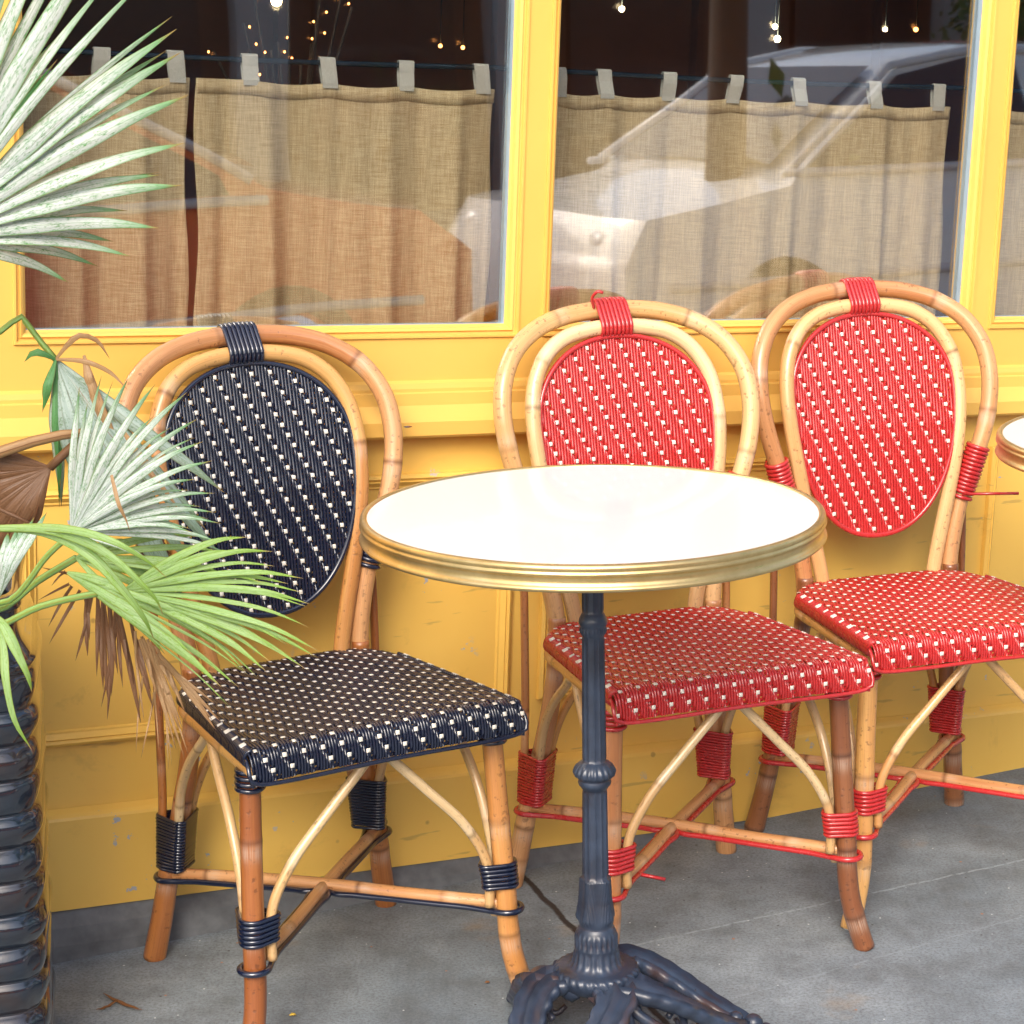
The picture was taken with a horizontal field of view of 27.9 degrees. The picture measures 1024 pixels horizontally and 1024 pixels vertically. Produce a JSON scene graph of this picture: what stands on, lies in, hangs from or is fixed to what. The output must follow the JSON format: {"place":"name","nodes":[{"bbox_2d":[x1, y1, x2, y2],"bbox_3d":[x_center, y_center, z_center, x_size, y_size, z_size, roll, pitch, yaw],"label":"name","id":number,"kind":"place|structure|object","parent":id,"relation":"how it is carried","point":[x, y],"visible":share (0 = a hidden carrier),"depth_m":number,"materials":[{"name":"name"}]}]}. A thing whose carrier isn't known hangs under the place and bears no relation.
{"place":"outdoors","nodes":[
{"label":"outdoors","id":0,"kind":"place"},
{"bbox_2d":[52,768,1023,1023],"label":"sidewalk","id":1,"kind":"structure","parent":0,"point":[763,934],"depth_m":3.10,"materials":[{"name":"concrete"}]},
{"bbox_2d":[0,544,55,1023],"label":"planter","id":2,"kind":"object","parent":1,"relation":"on","point":[27,984],"visible":0.92,"depth_m":2.57,"materials":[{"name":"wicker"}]},
{"bbox_2d":[0,0,315,766],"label":"fan palm","id":3,"kind":"object","parent":2,"relation":"in","point":[117,475],"visible":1,"depth_m":2.30,"materials":[{"name":"green plant"}]},
{"bbox_2d":[96,999,117,1009],"bbox_3d":[-0.575,0.701,2.927,0.006,0.005,0.040,9,16,38],"label":"fallen leaf","id":4,"kind":"object","parent":1,"relation":"on","point":[108,1005],"visible":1,"depth_m":2.93,"materials":[{"name":"brown plant"}]},
{"bbox_2d":[103,993,141,1009],"bbox_3d":[-0.554,0.699,2.935,0.085,0.006,0.008,9,16,39],"label":"fallen leaf","id":5,"kind":"object","parent":1,"relation":"on","point":[120,1002],"visible":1,"depth_m":2.94,"materials":[{"name":"brown plant"}]},
{"bbox_2d":[119,321,529,1023],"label":"rattan chair","id":6,"kind":"object","parent":1,"relation":"on","point":[371,727],"visible":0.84,"depth_m":2.96,"materials":[{"name":"black wicker"}]},
{"bbox_2d":[0,0,1023,963],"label":"shopfront","id":7,"kind":"object","parent":1,"relation":"on","point":[102,768],"visible":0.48,"depth_m":3.24,"materials":[{"name":"yellow paint"}]},
{"bbox_2d":[9,0,530,344],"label":"window","id":8,"kind":"structure","parent":7,"relation":"in","point":[507,325],"depth_m":3.17,"materials":[{"name":"yellow paint"}]},
{"bbox_2d":[41,47,506,70],"bbox_3d":[-0.407,-0.683,3.102,0.900,0.016,0.009,-3,12,-25],"label":"curtain rod","id":9,"kind":"object","parent":7,"relation":"attached to","point":[309,61],"visible":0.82,"depth_m":3.14,"materials":[{"name":"metal"}]},
{"bbox_2d":[23,47,189,327],"bbox_3d":[-0.634,-0.432,3.036,0.336,0.496,0.050,-3,12,-25],"label":"cafe curtain","id":10,"kind":"object","parent":9,"relation":"hanging from","point":[145,282],"visible":0.48,"depth_m":3.07,"materials":[{"name":"fabric"}]},
{"bbox_2d":[193,53,494,325],"bbox_3d":[-0.252,-0.454,3.212,0.498,0.496,0.052,-3,12,-25],"label":"cafe curtain","id":11,"kind":"object","parent":9,"relation":"hanging from","point":[328,200],"visible":0.82,"depth_m":3.21,"materials":[{"name":"fabric"}]},
{"bbox_2d":[567,69,966,89],"bbox_3d":[0.414,-0.729,3.480,0.890,0.013,0.009,-3,12,-25],"label":"curtain rod","id":12,"kind":"object","parent":7,"relation":"attached to","point":[751,81],"visible":0.84,"depth_m":3.48,"materials":[{"name":"metal"}]},
{"bbox_2d":[550,67,950,319],"bbox_3d":[0.412,-0.493,3.531,0.793,0.496,0.045,-3,12,-25],"label":"cafe curtain","id":13,"kind":"object","parent":12,"relation":"hanging from","point":[731,205],"visible":0.68,"depth_m":3.51,"materials":[{"name":"fabric"}]},
{"bbox_2d":[541,0,997,335],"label":"window","id":14,"kind":"structure","parent":7,"relation":"in","point":[985,11],"depth_m":3.53,"materials":[{"name":"yellow paint"}]},
{"bbox_2d":[988,0,1023,328],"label":"window","id":15,"kind":"structure","parent":7,"relation":"in","point":[994,321],"depth_m":3.58,"materials":[{"name":"yellow paint"}]},
{"bbox_2d":[1013,88,1023,93],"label":"curtain rod","id":16,"kind":"object","parent":7,"relation":"attached to","point":[1016,90],"visible":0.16,"depth_m":3.71,"materials":[{"name":"metal"}]},
{"bbox_2d":[995,111,1023,314],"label":"cafe curtain","id":17,"kind":"object","parent":16,"relation":"hanging from","point":[1010,293],"visible":0.27,"depth_m":3.77,"materials":[{"name":"fabric"}]},
{"bbox_2d":[359,464,826,1023],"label":"bistro table","id":18,"kind":"object","parent":1,"relation":"on","point":[593,534],"visible":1,"depth_m":2.64,"materials":[{"name":"stone"}]},
{"bbox_2d":[493,290,874,951],"bbox_3d":[0.240,0.163,3.108,0.459,0.958,0.515,-6,13,-19],"label":"rattan chair","id":19,"kind":"object","parent":1,"relation":"on","point":[717,634],"visible":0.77,"depth_m":3.16,"materials":[{"name":"red wicker"}]},
{"bbox_2d":[744,277,1023,930],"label":"rattan chair","id":20,"kind":"object","parent":1,"relation":"on","point":[949,591],"visible":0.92,"depth_m":3.40,"materials":[{"name":"wicker"}]},
{"bbox_2d":[995,415,1023,471],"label":"bistro table","id":21,"kind":"object","parent":1,"relation":"on","point":[1009,449],"visible":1,"depth_m":3.03,"materials":[{"name":"stone"}]},
{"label":"room floor","id":22,"kind":"structure","parent":0,"visible":0},
{"bbox_2d":[207,0,352,84],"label":"twig light","id":23,"kind":"object","parent":22,"relation":"on","point":[310,70],"visible":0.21,"depth_m":4.03,"materials":[{"name":"black"}]},
{"bbox_2d":[22,0,1023,325],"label":"room wall","id":24,"kind":"structure","parent":22,"relation":"on","point":[836,40],"depth_m":6.50,"materials":[{"name":"black painted wood"}]},
{"bbox_2d":[271,0,281,5],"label":"pendant bulb","id":25,"kind":"object","parent":24,"relation":"hanging from","point":[276,2],"visible":1,"depth_m":4.50,"materials":[{"name":"white glass"}]},
{"bbox_2d":[438,0,441,47],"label":"pendant bulb","id":26,"kind":"object","parent":24,"relation":"hanging from","point":[440,45],"visible":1,"depth_m":5.41,"materials":[{"name":"white"}]},
{"bbox_2d":[461,0,464,49],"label":"pendant bulb","id":27,"kind":"object","parent":24,"relation":"hanging from","point":[462,47],"visible":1,"depth_m":5.44,"materials":[{"name":"white"}]},
{"bbox_2d":[619,0,623,11],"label":"pendant bulb","id":28,"kind":"object","parent":24,"relation":"hanging from","point":[621,8],"visible":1,"depth_m":4.85,"materials":[{"name":"white glass"}]},
{"bbox_2d":[772,0,777,28],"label":"pendant bulb","id":29,"kind":"object","parent":24,"relation":"hanging from","point":[774,26],"visible":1,"depth_m":5.60,"materials":[{"name":"white glass"}]},
{"bbox_2d":[774,0,780,41],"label":"pendant bulb","id":30,"kind":"object","parent":24,"relation":"hanging from","point":[777,38],"visible":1,"depth_m":5.61,"materials":[{"name":"white glass"}]},
{"bbox_2d":[883,0,887,31],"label":"pendant bulb","id":31,"kind":"object","parent":24,"relation":"hanging from","point":[884,29],"visible":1,"depth_m":5.75,"materials":[{"name":"white glass"}]},
{"bbox_2d":[913,0,917,31],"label":"pendant bulb","id":32,"kind":"object","parent":24,"relation":"hanging from","point":[915,29],"visible":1,"depth_m":6.14,"materials":[{"name":"yellow glass"}]}
]}

